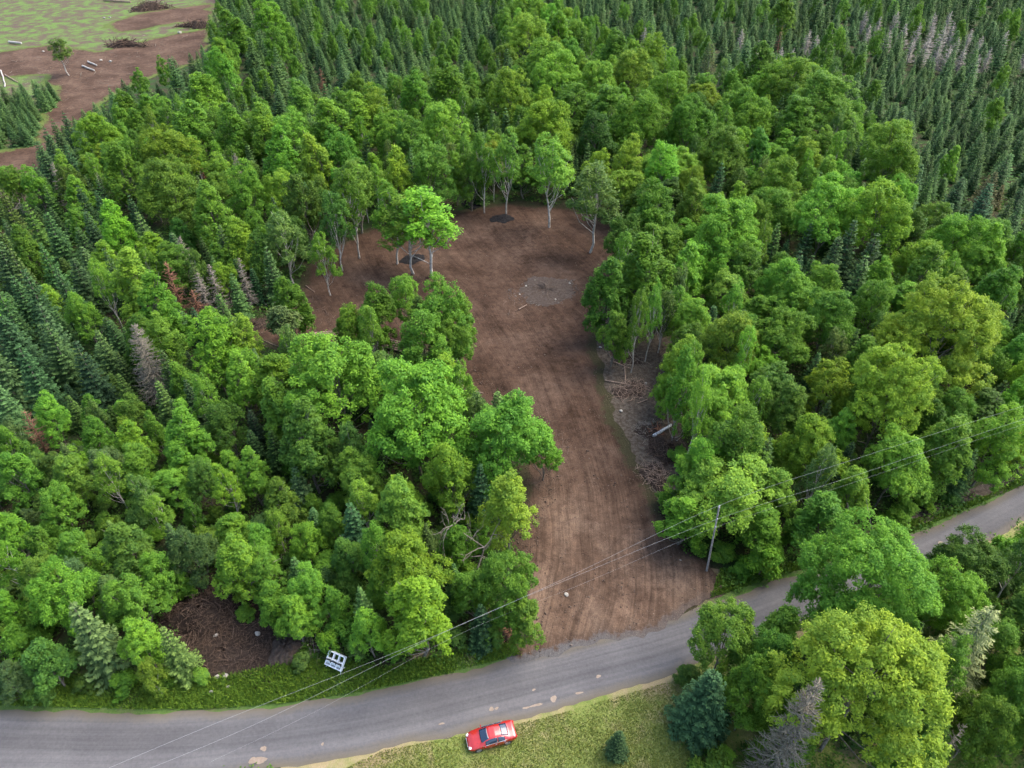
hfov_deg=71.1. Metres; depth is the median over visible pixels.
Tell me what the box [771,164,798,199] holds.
broadleaf tree
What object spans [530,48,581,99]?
maple tree
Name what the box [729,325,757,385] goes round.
birch tree
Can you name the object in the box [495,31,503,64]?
birch tree
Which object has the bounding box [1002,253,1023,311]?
broadleaf tree
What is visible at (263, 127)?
broadleaf tree
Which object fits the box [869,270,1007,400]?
maple tree
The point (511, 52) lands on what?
maple tree
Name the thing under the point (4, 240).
spruce tree
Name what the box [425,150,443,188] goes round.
birch tree
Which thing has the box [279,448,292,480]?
shrub
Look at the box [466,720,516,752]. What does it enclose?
parked car
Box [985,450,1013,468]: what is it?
shrub
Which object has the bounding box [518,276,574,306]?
rubble heap
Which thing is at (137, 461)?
broadleaf tree
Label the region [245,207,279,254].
broadleaf tree
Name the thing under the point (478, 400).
birch tree
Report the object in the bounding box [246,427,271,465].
spruce tree
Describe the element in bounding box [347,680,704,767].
lawn grass
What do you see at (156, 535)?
shrub
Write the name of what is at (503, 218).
ash patch
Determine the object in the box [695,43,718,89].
spruce tree
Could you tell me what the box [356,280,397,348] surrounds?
broadleaf tree
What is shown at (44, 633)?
shrub
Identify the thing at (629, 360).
brush pile
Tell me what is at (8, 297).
spruce tree
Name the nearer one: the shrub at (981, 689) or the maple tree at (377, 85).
the shrub at (981, 689)
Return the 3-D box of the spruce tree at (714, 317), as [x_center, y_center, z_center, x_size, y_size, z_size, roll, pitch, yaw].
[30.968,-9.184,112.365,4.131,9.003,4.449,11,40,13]
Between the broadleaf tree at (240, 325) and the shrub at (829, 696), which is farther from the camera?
the broadleaf tree at (240, 325)
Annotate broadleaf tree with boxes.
[0,164,32,204]
[0,165,16,198]
[0,296,19,321]
[0,451,51,513]
[0,481,10,508]
[0,512,37,557]
[0,588,27,626]
[0,659,34,707]
[8,223,52,284]
[15,551,59,601]
[18,636,78,695]
[20,164,57,211]
[28,451,44,487]
[32,389,71,448]
[34,450,81,492]
[38,479,88,537]
[39,283,66,318]
[51,452,103,513]
[52,148,76,201]
[54,164,88,202]
[55,527,109,571]
[56,555,98,602]
[63,174,97,214]
[63,206,102,246]
[63,290,109,344]
[77,154,103,194]
[79,415,115,456]
[85,446,127,490]
[89,143,107,182]
[90,239,132,286]
[97,574,123,619]
[98,198,138,255]
[99,142,121,174]
[99,520,159,585]
[100,570,172,631]
[101,140,143,208]
[107,246,160,320]
[113,392,151,436]
[114,120,136,149]
[114,419,160,470]
[116,616,170,667]
[118,134,143,169]
[121,441,160,490]
[123,129,139,159]
[123,312,170,372]
[134,165,164,222]
[134,231,170,273]
[135,122,147,144]
[136,269,194,345]
[137,136,149,164]
[137,310,188,379]
[138,551,192,605]
[148,462,195,509]
[155,240,207,295]
[158,123,181,157]
[162,172,188,211]
[162,405,216,480]
[165,525,220,589]
[167,217,199,265]
[168,359,203,405]
[170,99,224,163]
[172,157,194,188]
[183,134,210,176]
[184,455,221,506]
[185,305,246,396]
[190,207,213,239]
[191,179,236,249]
[198,305,227,339]
[200,151,237,200]
[200,398,248,457]
[207,262,241,306]
[208,37,239,73]
[208,242,238,288]
[211,530,268,604]
[213,102,262,169]
[214,511,255,544]
[223,215,260,280]
[224,157,269,224]
[225,346,259,406]
[225,348,263,423]
[226,312,264,361]
[236,445,275,505]
[239,160,277,198]
[243,544,286,604]
[244,170,265,212]
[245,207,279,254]
[245,227,280,288]
[246,101,279,160]
[247,522,280,563]
[249,352,307,426]
[252,0,293,42]
[256,580,290,634]
[259,375,294,449]
[261,21,294,75]
[262,124,304,193]
[262,476,308,538]
[266,146,282,166]
[266,203,296,244]
[270,106,316,157]
[271,276,316,340]
[274,593,319,641]
[276,395,341,493]
[277,332,303,364]
[279,112,300,144]
[281,171,324,245]
[285,77,319,129]
[285,192,315,229]
[286,560,336,628]
[287,521,328,566]
[289,146,309,187]
[296,358,343,416]
[297,133,336,193]
[311,187,340,229]
[316,502,348,553]
[321,123,367,176]
[330,536,367,582]
[336,372,365,410]
[338,138,364,161]
[338,445,389,511]
[344,89,377,150]
[348,606,387,660]
[354,305,392,352]
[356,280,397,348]
[361,81,397,142]
[363,346,412,412]
[365,152,385,178]
[365,555,393,606]
[369,168,391,201]
[373,472,430,552]
[376,574,453,656]
[380,473,423,522]
[383,144,416,208]
[387,273,417,325]
[395,110,426,182]
[396,68,436,126]
[396,303,452,366]
[409,295,438,348]
[411,134,459,201]
[419,442,481,517]
[420,60,472,115]
[420,271,477,360]
[428,318,473,362]
[428,384,458,433]
[429,350,466,389]
[435,522,477,569]
[446,150,465,204]
[450,568,495,616]
[451,146,491,210]
[454,385,485,437]
[461,118,476,147]
[474,467,539,550]
[507,597,546,652]
[509,143,539,198]
[525,429,564,480]
[546,10,572,43]
[551,81,589,132]
[575,160,594,196]
[576,109,618,171]
[580,255,629,334]
[581,83,625,141]
[586,147,611,185]
[595,309,629,366]
[598,27,628,66]
[608,133,642,195]
[608,230,678,327]
[609,137,633,166]
[610,260,629,305]
[624,175,678,248]
[631,190,656,229]
[635,31,668,73]
[643,139,680,199]
[648,367,682,419]
[651,333,696,400]
[651,495,701,549]
[658,176,682,214]
[661,224,682,271]
[663,442,721,518]
[664,321,705,370]
[666,130,690,152]
[668,241,703,307]
[673,177,708,238]
[674,434,729,493]
[676,238,713,293]
[685,185,704,223]
[687,128,709,147]
[699,146,717,184]
[702,253,729,311]
[703,268,750,321]
[705,400,773,507]
[722,165,752,198]
[726,239,765,302]
[727,166,757,197]
[727,180,746,220]
[727,503,782,571]
[731,126,770,177]
[735,420,769,459]
[738,360,795,423]
[740,295,769,334]
[741,40,775,82]
[744,344,780,400]
[747,142,771,170]
[748,61,788,104]
[749,466,799,517]
[752,142,779,163]
[758,378,807,444]
[759,251,793,294]
[762,307,804,359]
[766,731,815,767]
[767,94,816,146]
[768,0,796,43]
[770,128,795,158]
[771,148,787,164]
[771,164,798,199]
[773,199,810,242]
[782,136,802,167]
[782,489,852,561]
[796,163,820,201]
[800,356,854,418]
[806,154,837,190]
[811,124,837,159]
[815,293,840,342]
[816,640,888,706]
[822,407,857,457]
[826,465,871,521]
[828,182,856,225]
[828,383,874,438]
[830,120,856,159]
[832,158,852,181]
[832,334,889,396]
[835,186,873,243]
[837,113,863,145]
[839,169,864,201]
[839,173,859,194]
[843,116,860,156]
[845,277,895,346]
[854,254,895,309]
[866,214,898,243]
[867,280,915,321]
[872,728,935,767]
[884,310,914,364]
[890,211,926,267]
[894,709,953,767]
[896,243,945,312]
[900,298,950,358]
[905,398,946,456]
[916,413,974,500]
[920,318,979,375]
[934,145,960,184]
[942,267,972,295]
[955,222,1006,287]
[968,262,1022,331]
[968,345,1012,388]
[969,617,1022,678]
[970,400,1023,492]
[971,387,1012,434]
[977,321,1013,362]
[982,333,1023,390]
[991,583,1023,649]
[996,373,1023,435]
[999,268,1023,312]
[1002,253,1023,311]
[1003,230,1023,271]
[1006,432,1023,473]
[1017,281,1023,314]
[1017,314,1023,325]
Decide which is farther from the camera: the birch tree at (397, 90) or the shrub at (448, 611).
the birch tree at (397, 90)
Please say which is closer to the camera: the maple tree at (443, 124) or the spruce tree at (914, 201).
the spruce tree at (914, 201)
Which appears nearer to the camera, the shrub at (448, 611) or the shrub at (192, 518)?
the shrub at (448, 611)
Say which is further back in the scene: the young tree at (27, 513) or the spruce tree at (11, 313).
the spruce tree at (11, 313)
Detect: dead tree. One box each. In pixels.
[9,192,30,216]
[433,501,480,572]
[458,514,505,573]
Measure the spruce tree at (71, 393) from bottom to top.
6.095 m
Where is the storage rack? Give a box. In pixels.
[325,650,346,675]
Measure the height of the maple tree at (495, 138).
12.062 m
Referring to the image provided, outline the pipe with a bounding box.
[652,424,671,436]
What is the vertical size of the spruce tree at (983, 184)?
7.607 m
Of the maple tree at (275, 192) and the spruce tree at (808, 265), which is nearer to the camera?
the spruce tree at (808, 265)
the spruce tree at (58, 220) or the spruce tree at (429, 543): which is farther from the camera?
the spruce tree at (58, 220)
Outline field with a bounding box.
[0,0,220,200]
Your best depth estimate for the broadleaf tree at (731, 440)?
81.92 m
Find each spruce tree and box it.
[0,189,36,243]
[0,203,7,229]
[0,230,31,282]
[0,241,36,298]
[0,291,39,348]
[0,315,60,403]
[0,354,35,416]
[0,382,44,446]
[4,222,22,244]
[5,291,19,318]
[7,245,50,306]
[10,275,42,327]
[15,340,70,422]
[19,203,33,229]
[20,264,76,348]
[21,410,59,454]
[22,198,56,261]
[32,164,60,208]
[33,209,48,234]
[34,206,48,220]
[35,139,56,189]
[35,298,95,380]
[37,324,51,363]
[38,240,75,306]
[42,319,81,396]
[43,126,69,164]
[43,183,68,225]
[43,208,82,273]
[48,226,74,247]
[49,205,66,236]
[50,118,72,154]
[50,162,68,210]
[50,414,73,437]
[53,309,85,350]
[54,265,92,332]
[58,256,80,279]
[60,442,70,456]
[62,111,80,157]
[64,143,93,189]
[64,218,80,245]
[64,382,83,410]
[66,393,87,434]
[67,270,83,288]
[68,601,141,695]
[69,255,113,315]
[71,345,108,398]
[72,337,122,413]
[75,183,103,232]
[75,225,99,274]
[78,297,107,340]
[80,245,104,287]
[83,209,116,262]
[84,176,99,211]
[87,175,100,194]
[93,342,113,372]
[94,188,103,236]
[94,327,129,382]
[95,176,120,218]
[98,174,118,209]
[101,315,124,352]
[103,249,132,317]
[106,317,128,362]
[106,520,129,556]
[107,372,126,399]
[107,404,117,427]
[115,351,139,389]
[116,372,143,410]
[120,171,138,206]
[122,327,139,370]
[124,167,138,198]
[127,192,147,241]
[128,323,169,409]
[134,209,161,268]
[136,205,154,241]
[154,378,173,426]
[158,346,200,408]
[159,624,208,693]
[161,261,191,314]
[165,522,180,552]
[169,229,187,280]
[169,397,180,421]
[170,299,189,344]
[171,549,195,581]
[176,237,192,281]
[181,289,208,322]
[183,378,209,429]
[185,230,203,256]
[185,350,206,396]
[189,262,216,312]
[190,307,206,348]
[193,272,216,311]
[199,236,210,274]
[206,251,211,283]
[206,265,231,311]
[210,255,230,302]
[215,291,243,342]
[217,223,245,272]
[229,273,254,320]
[232,153,251,204]
[233,258,252,298]
[236,258,257,307]
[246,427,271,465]
[247,409,273,451]
[249,268,267,306]
[250,347,258,395]
[262,245,282,305]
[267,427,290,480]
[270,194,284,246]
[287,556,308,603]
[290,465,319,515]
[300,224,315,261]
[301,449,322,478]
[307,506,328,551]
[316,71,326,95]
[340,499,375,578]
[352,584,380,641]
[366,419,392,475]
[386,390,401,449]
[407,147,420,191]
[422,523,439,566]
[444,563,470,615]
[455,449,476,494]
[465,464,493,525]
[466,602,492,660]
[473,181,489,206]
[488,388,502,447]
[603,730,629,764]
[619,303,638,351]
[640,28,646,46]
[663,668,731,761]
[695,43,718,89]
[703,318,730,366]
[704,302,717,355]
[708,161,724,193]
[737,28,744,50]
[737,677,824,767]
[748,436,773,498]
[758,220,780,274]
[774,28,782,52]
[776,248,802,307]
[781,238,789,255]
[791,640,829,691]
[793,352,820,409]
[800,31,811,54]
[803,252,814,276]
[804,199,828,246]
[808,36,820,59]
[810,398,831,454]
[814,224,838,259]
[828,325,860,388]
[830,441,855,490]
[842,253,869,325]
[857,12,868,34]
[858,220,891,284]
[859,24,870,42]
[871,16,882,40]
[880,31,891,50]
[885,11,900,33]
[887,273,899,312]
[892,24,908,47]
[897,619,924,676]
[905,38,915,64]
[908,182,919,217]
[909,23,922,43]
[910,215,927,241]
[910,605,1000,706]
[911,38,931,66]
[911,160,923,214]
[914,175,933,210]
[916,161,940,202]
[921,26,935,49]
[924,14,937,37]
[928,43,942,71]
[929,26,948,53]
[930,723,966,767]
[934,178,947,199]
[935,46,953,71]
[937,177,965,213]
[938,448,977,505]
[942,11,954,34]
[943,23,955,48]
[945,179,967,204]
[953,49,967,72]
[959,30,973,52]
[962,201,972,218]
[963,371,991,428]
[964,169,998,219]
[965,180,993,227]
[967,55,980,77]
[970,37,983,58]
[970,173,990,203]
[978,49,991,71]
[978,309,1012,343]
[982,152,1010,200]
[983,205,992,218]
[989,183,1004,210]
[989,201,1023,266]
[989,379,1007,421]
[995,185,1023,227]
[998,197,1014,222]
[1001,30,1009,53]
[1002,585,1022,614]
[1003,180,1018,198]
[1006,306,1017,333]
[1007,210,1021,236]
[1010,304,1023,329]
[1019,54,1023,69]
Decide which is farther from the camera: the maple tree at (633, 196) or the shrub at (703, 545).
the maple tree at (633, 196)
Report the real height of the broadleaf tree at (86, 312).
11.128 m
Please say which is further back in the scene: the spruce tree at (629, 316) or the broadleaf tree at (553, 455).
the spruce tree at (629, 316)
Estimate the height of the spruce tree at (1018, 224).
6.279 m
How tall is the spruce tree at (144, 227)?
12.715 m
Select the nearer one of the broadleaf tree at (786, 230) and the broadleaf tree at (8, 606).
the broadleaf tree at (8, 606)
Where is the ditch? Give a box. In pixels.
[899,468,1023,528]
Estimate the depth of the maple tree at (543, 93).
179.06 m
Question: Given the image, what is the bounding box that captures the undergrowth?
[0,92,1023,767]
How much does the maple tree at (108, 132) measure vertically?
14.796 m
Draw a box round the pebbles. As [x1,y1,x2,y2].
[311,204,720,656]
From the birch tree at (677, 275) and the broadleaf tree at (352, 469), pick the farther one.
the birch tree at (677, 275)
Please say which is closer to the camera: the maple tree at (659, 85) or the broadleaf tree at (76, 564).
the broadleaf tree at (76, 564)
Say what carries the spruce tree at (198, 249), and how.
on the ground at (62, 636)
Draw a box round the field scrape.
[100,3,216,32]
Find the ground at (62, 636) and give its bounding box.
[0,0,1023,767]
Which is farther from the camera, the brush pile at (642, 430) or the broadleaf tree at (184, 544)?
the brush pile at (642, 430)
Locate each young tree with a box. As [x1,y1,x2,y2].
[0,415,29,450]
[0,424,31,454]
[18,439,45,456]
[19,508,47,526]
[23,525,58,562]
[75,450,98,478]
[79,393,109,425]
[84,398,115,439]
[113,398,132,424]
[115,415,142,441]
[134,655,169,698]
[141,468,162,501]
[143,410,164,451]
[163,427,186,461]
[182,499,206,526]
[220,449,242,486]
[323,587,356,622]
[327,448,345,484]
[332,318,350,351]
[339,303,356,340]
[661,344,697,441]
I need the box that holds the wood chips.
[257,285,685,554]
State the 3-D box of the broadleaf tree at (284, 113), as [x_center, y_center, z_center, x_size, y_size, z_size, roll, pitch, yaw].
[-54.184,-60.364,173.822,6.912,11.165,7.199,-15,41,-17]
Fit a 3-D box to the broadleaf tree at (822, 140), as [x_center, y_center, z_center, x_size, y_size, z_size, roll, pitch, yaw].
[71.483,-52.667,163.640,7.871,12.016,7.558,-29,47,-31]
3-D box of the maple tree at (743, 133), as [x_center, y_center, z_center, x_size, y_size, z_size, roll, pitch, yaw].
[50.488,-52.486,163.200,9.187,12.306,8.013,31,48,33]
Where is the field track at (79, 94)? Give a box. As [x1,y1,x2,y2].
[0,28,210,186]
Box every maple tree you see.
[23,554,100,637]
[69,110,124,156]
[133,153,208,231]
[134,127,203,175]
[206,170,239,208]
[260,167,302,211]
[270,214,309,269]
[283,330,389,442]
[341,71,365,100]
[358,355,472,475]
[362,84,385,104]
[363,525,457,616]
[366,109,414,160]
[409,66,434,92]
[417,98,472,174]
[423,105,456,135]
[434,69,458,98]
[461,387,554,497]
[471,547,539,631]
[474,140,505,191]
[485,130,507,162]
[487,66,532,127]
[490,42,520,68]
[496,26,518,46]
[500,125,534,154]
[506,12,550,56]
[512,0,528,15]
[513,98,572,158]
[525,36,568,78]
[529,84,554,107]
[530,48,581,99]
[532,0,547,23]
[533,148,575,196]
[540,3,555,21]
[544,13,556,26]
[547,19,569,35]
[549,36,563,48]
[551,120,575,146]
[560,37,584,69]
[562,7,581,22]
[568,19,587,43]
[571,92,605,130]
[575,58,595,77]
[579,60,616,102]
[582,15,594,38]
[590,43,615,66]
[590,121,616,158]
[595,26,617,59]
[600,169,646,217]
[602,212,643,261]
[605,55,617,80]
[607,88,672,155]
[609,48,653,98]
[620,183,660,220]
[625,104,652,155]
[627,38,642,49]
[631,153,669,188]
[634,222,685,271]
[647,70,692,136]
[655,92,717,153]
[658,144,706,202]
[665,293,713,345]
[676,165,707,208]
[677,217,702,252]
[677,450,785,539]
[682,363,757,439]
[686,192,764,267]
[687,593,755,676]
[688,81,723,109]
[688,91,711,112]
[696,309,761,374]
[699,122,751,183]
[704,217,745,259]
[717,126,751,174]
[721,85,754,126]
[721,651,776,735]
[725,624,802,705]
[732,103,771,145]
[734,194,772,243]
[735,92,777,145]
[743,155,807,216]
[748,185,797,235]
[748,305,817,365]
[752,256,803,315]
[756,55,813,112]
[759,271,817,339]
[759,600,957,767]
[771,412,852,481]
[783,170,864,263]
[783,500,945,631]
[785,69,860,140]
[789,136,830,191]
[791,260,842,305]
[797,286,856,362]
[803,62,818,75]
[806,65,828,75]
[808,176,840,208]
[831,175,914,258]
[839,341,947,456]
[851,422,933,506]
[858,138,921,189]
[859,118,919,172]
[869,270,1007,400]
[882,238,950,287]
[885,362,945,425]
[887,172,918,216]
[907,553,992,635]
[909,200,951,230]
[916,212,988,267]
[921,213,968,250]
[921,386,984,444]
[924,523,1012,608]
[948,687,1022,767]
[951,242,1007,293]
[957,217,1015,250]
[978,665,1023,750]
[1001,360,1023,411]
[1002,651,1023,729]
[1009,319,1023,349]
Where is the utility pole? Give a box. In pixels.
[706,505,719,571]
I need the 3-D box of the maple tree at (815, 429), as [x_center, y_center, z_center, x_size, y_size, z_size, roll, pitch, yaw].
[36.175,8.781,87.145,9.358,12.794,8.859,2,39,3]
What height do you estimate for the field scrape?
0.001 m
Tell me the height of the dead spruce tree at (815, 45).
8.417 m
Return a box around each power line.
[112,406,1021,766]
[154,426,1001,766]
[211,424,1023,761]
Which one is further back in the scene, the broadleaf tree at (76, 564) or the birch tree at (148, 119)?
the birch tree at (148, 119)
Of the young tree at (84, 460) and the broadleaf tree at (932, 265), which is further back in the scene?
the broadleaf tree at (932, 265)
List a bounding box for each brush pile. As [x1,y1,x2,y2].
[104,36,154,48]
[128,0,174,12]
[172,18,216,29]
[243,317,267,330]
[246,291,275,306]
[293,631,349,666]
[607,346,650,368]
[607,374,652,402]
[633,419,668,443]
[634,456,671,492]
[641,429,687,468]
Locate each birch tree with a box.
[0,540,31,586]
[0,620,6,652]
[47,37,73,75]
[83,152,107,188]
[87,257,122,326]
[93,452,134,509]
[126,473,164,526]
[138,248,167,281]
[142,103,158,132]
[142,494,175,536]
[157,98,174,129]
[171,397,197,427]
[173,93,192,119]
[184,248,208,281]
[188,141,206,178]
[189,372,222,436]
[209,139,224,161]
[210,462,246,512]
[217,109,232,157]
[221,75,235,106]
[225,145,243,176]
[259,104,274,122]
[262,209,313,283]
[264,506,291,550]
[279,323,303,369]
[298,120,312,158]
[307,231,342,295]
[310,91,318,113]
[311,174,327,214]
[317,189,356,269]
[329,167,345,217]
[333,168,367,257]
[334,421,368,464]
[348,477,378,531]
[353,116,367,148]
[358,166,372,222]
[358,305,386,352]
[359,520,383,569]
[368,163,384,220]
[369,81,378,104]
[369,178,406,263]
[376,106,390,139]
[376,195,437,273]
[381,185,463,276]
[382,139,397,186]
[391,77,402,103]
[391,97,404,122]
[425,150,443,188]
[428,56,438,81]
[436,127,451,184]
[444,143,456,173]
[448,359,473,392]
[454,390,492,445]
[456,133,473,181]
[457,87,470,124]
[466,130,496,212]
[484,81,496,109]
[484,148,502,199]
[487,114,501,135]
[489,126,523,213]
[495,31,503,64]
[499,25,509,45]
[513,7,521,25]
[525,131,574,227]
[532,7,539,24]
[565,159,624,252]
[571,6,579,24]
[577,51,585,70]
[584,32,594,56]
[588,24,596,59]
[607,105,615,160]
[613,229,634,263]
[622,287,650,372]
[631,87,640,101]
[637,80,648,101]
[641,275,662,361]
[643,57,656,85]
[648,289,677,352]
[661,284,687,341]
[663,46,675,70]
[663,261,688,328]
[670,55,679,71]
[676,338,704,416]
[682,367,712,450]
[688,133,702,165]
[711,57,728,91]
[717,105,733,125]
[719,276,744,318]
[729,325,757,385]
[734,311,759,350]
[739,375,773,425]
[746,102,757,151]
[749,218,772,289]
[753,154,770,180]
[777,54,783,66]
[780,84,799,114]
[790,443,838,503]
[797,148,814,185]
[813,326,850,370]
[825,105,844,142]
[825,130,846,167]
[828,56,840,75]
[839,131,853,170]
[868,311,892,346]
[912,632,973,698]
[938,250,961,287]
[997,538,1023,597]
[1014,520,1023,554]
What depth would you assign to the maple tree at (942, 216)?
128.19 m
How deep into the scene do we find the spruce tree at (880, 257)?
125.89 m
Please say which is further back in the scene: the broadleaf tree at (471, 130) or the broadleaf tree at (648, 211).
the broadleaf tree at (471, 130)
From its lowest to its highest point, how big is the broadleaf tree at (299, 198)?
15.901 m
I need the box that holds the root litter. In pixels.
[166,586,275,678]
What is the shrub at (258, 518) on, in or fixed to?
on the ground at (62, 636)
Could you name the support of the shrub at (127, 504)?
on the ground at (62, 636)
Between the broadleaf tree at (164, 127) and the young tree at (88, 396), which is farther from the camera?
the broadleaf tree at (164, 127)
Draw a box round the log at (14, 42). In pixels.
[8,41,21,43]
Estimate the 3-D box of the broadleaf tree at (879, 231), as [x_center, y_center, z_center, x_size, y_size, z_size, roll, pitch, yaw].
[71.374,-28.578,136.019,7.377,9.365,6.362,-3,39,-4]
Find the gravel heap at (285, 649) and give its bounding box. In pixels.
[268,636,305,666]
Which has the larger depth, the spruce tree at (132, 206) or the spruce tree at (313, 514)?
the spruce tree at (132, 206)
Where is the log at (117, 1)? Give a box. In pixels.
[103,0,130,2]
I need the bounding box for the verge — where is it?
[0,488,1014,714]
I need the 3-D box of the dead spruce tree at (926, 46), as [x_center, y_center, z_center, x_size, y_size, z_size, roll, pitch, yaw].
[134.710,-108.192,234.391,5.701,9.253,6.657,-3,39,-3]
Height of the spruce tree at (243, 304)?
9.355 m
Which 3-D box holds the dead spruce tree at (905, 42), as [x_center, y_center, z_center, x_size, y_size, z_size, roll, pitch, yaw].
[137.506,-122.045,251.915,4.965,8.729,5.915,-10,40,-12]
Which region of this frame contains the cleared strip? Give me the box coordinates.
[596,311,694,540]
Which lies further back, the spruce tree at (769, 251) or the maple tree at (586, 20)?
the maple tree at (586, 20)
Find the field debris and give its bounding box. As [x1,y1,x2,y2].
[16,30,206,129]
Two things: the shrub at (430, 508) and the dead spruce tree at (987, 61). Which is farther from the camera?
the dead spruce tree at (987, 61)
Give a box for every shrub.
[0,573,24,596]
[0,621,49,664]
[5,568,15,574]
[11,501,28,515]
[18,599,66,639]
[19,675,59,708]
[28,627,53,643]
[30,489,64,513]
[44,524,77,549]
[54,507,81,526]
[59,444,77,455]
[60,443,83,453]
[70,440,82,447]
[70,643,86,665]
[71,672,94,694]
[76,486,96,500]
[84,528,101,545]
[91,494,118,513]
[92,596,116,620]
[94,510,109,530]
[96,542,113,566]
[98,514,126,544]
[108,667,138,702]
[110,481,134,499]
[120,495,146,517]
[123,601,154,617]
[125,505,152,531]
[143,527,165,541]
[152,666,178,689]
[160,506,178,519]
[161,464,169,471]
[162,488,180,503]
[173,581,199,600]
[182,509,203,526]
[190,666,209,685]
[193,524,219,546]
[205,452,221,469]
[205,505,225,522]
[225,489,250,513]
[226,577,248,603]
[235,601,255,623]
[243,512,268,534]
[259,466,271,481]
[263,483,271,505]
[269,533,286,555]
[276,617,303,639]
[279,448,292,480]
[281,551,309,579]
[287,476,300,486]
[292,650,311,673]
[301,492,322,513]
[311,548,339,573]
[315,629,339,655]
[318,498,337,514]
[320,565,337,590]
[323,614,353,648]
[326,491,348,510]
[333,471,347,494]
[333,574,367,608]
[346,639,368,662]
[351,561,370,576]
[366,594,384,610]
[382,640,399,664]
[387,450,397,463]
[423,503,434,515]
[427,488,444,507]
[429,528,443,547]
[431,597,461,622]
[436,515,454,532]
[440,472,458,490]
[447,624,467,649]
[449,558,477,581]
[455,488,470,501]
[459,513,474,528]
[473,522,489,536]
[475,534,493,554]
[481,616,505,650]
[655,489,679,512]
[667,444,687,461]
[672,663,700,686]
[686,744,734,767]
[688,537,708,557]
[707,743,736,767]
[708,539,737,563]
[721,674,738,705]
[728,561,751,582]
[737,541,784,581]
[743,736,771,764]
[758,706,788,734]
[764,544,786,565]
[768,453,786,473]
[772,445,784,461]
[780,528,792,544]
[782,505,797,516]
[783,694,798,712]
[789,632,799,646]
[805,687,842,710]
[807,477,831,489]
[839,711,877,749]
[843,496,859,522]
[848,451,857,465]
[865,465,880,487]
[866,697,898,724]
[871,598,903,625]
[872,739,902,767]
[877,506,911,530]
[891,497,919,519]
[914,491,936,512]
[921,628,935,641]
[935,624,951,635]
[939,493,960,505]
[950,727,982,762]
[961,686,995,712]
[971,591,1003,615]
[983,660,1004,689]
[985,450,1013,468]
[989,551,1021,577]
[991,466,1009,480]
[991,535,1023,554]
[992,572,1014,597]
[993,728,1023,751]
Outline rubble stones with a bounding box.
[508,279,580,305]
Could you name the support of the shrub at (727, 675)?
on the ground at (62, 636)
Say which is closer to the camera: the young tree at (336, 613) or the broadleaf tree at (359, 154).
the young tree at (336, 613)
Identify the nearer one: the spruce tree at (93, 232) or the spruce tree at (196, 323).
the spruce tree at (196, 323)
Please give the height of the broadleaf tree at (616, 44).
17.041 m
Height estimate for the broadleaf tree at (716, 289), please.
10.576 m
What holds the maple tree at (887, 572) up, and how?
on the ground at (62, 636)
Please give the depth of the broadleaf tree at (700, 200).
139.84 m
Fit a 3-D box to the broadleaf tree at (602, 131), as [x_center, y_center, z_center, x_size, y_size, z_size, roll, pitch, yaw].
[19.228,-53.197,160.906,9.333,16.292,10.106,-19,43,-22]
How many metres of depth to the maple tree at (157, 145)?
148.03 m
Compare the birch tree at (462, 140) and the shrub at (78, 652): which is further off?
the birch tree at (462, 140)
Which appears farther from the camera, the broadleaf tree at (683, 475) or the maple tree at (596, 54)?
the maple tree at (596, 54)
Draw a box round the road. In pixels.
[0,485,1023,767]
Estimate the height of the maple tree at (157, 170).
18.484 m
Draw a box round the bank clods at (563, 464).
[469,331,714,638]
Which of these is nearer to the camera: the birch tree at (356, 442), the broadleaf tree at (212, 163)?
the birch tree at (356, 442)
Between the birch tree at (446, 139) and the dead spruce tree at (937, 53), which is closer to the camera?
the birch tree at (446, 139)
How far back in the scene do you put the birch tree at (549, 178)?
137.96 m
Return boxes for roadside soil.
[157,582,290,692]
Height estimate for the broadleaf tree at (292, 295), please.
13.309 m
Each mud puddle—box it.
[248,757,256,763]
[256,757,267,763]
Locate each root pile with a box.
[153,582,238,645]
[187,625,266,668]
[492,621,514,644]
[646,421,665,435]
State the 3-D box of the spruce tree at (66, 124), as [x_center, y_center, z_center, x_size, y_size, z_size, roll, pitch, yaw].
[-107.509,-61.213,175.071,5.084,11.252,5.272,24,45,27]
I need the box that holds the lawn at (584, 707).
[281,522,1023,767]
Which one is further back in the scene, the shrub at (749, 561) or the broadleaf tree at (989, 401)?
the broadleaf tree at (989, 401)
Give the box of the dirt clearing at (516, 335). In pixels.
[243,202,724,662]
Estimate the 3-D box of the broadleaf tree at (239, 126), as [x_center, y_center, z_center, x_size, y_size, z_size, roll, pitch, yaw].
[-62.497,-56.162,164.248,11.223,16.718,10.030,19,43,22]
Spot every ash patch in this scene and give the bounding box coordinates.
[399,254,424,264]
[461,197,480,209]
[489,214,513,222]
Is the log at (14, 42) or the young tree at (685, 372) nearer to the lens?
the young tree at (685, 372)
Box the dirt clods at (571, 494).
[273,209,716,654]
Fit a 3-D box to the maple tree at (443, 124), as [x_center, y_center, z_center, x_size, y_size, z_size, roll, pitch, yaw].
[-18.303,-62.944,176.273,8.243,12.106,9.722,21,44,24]
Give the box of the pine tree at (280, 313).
[264,305,304,337]
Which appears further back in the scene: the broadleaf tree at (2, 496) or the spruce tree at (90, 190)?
the spruce tree at (90, 190)
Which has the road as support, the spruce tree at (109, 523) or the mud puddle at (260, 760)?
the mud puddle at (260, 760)

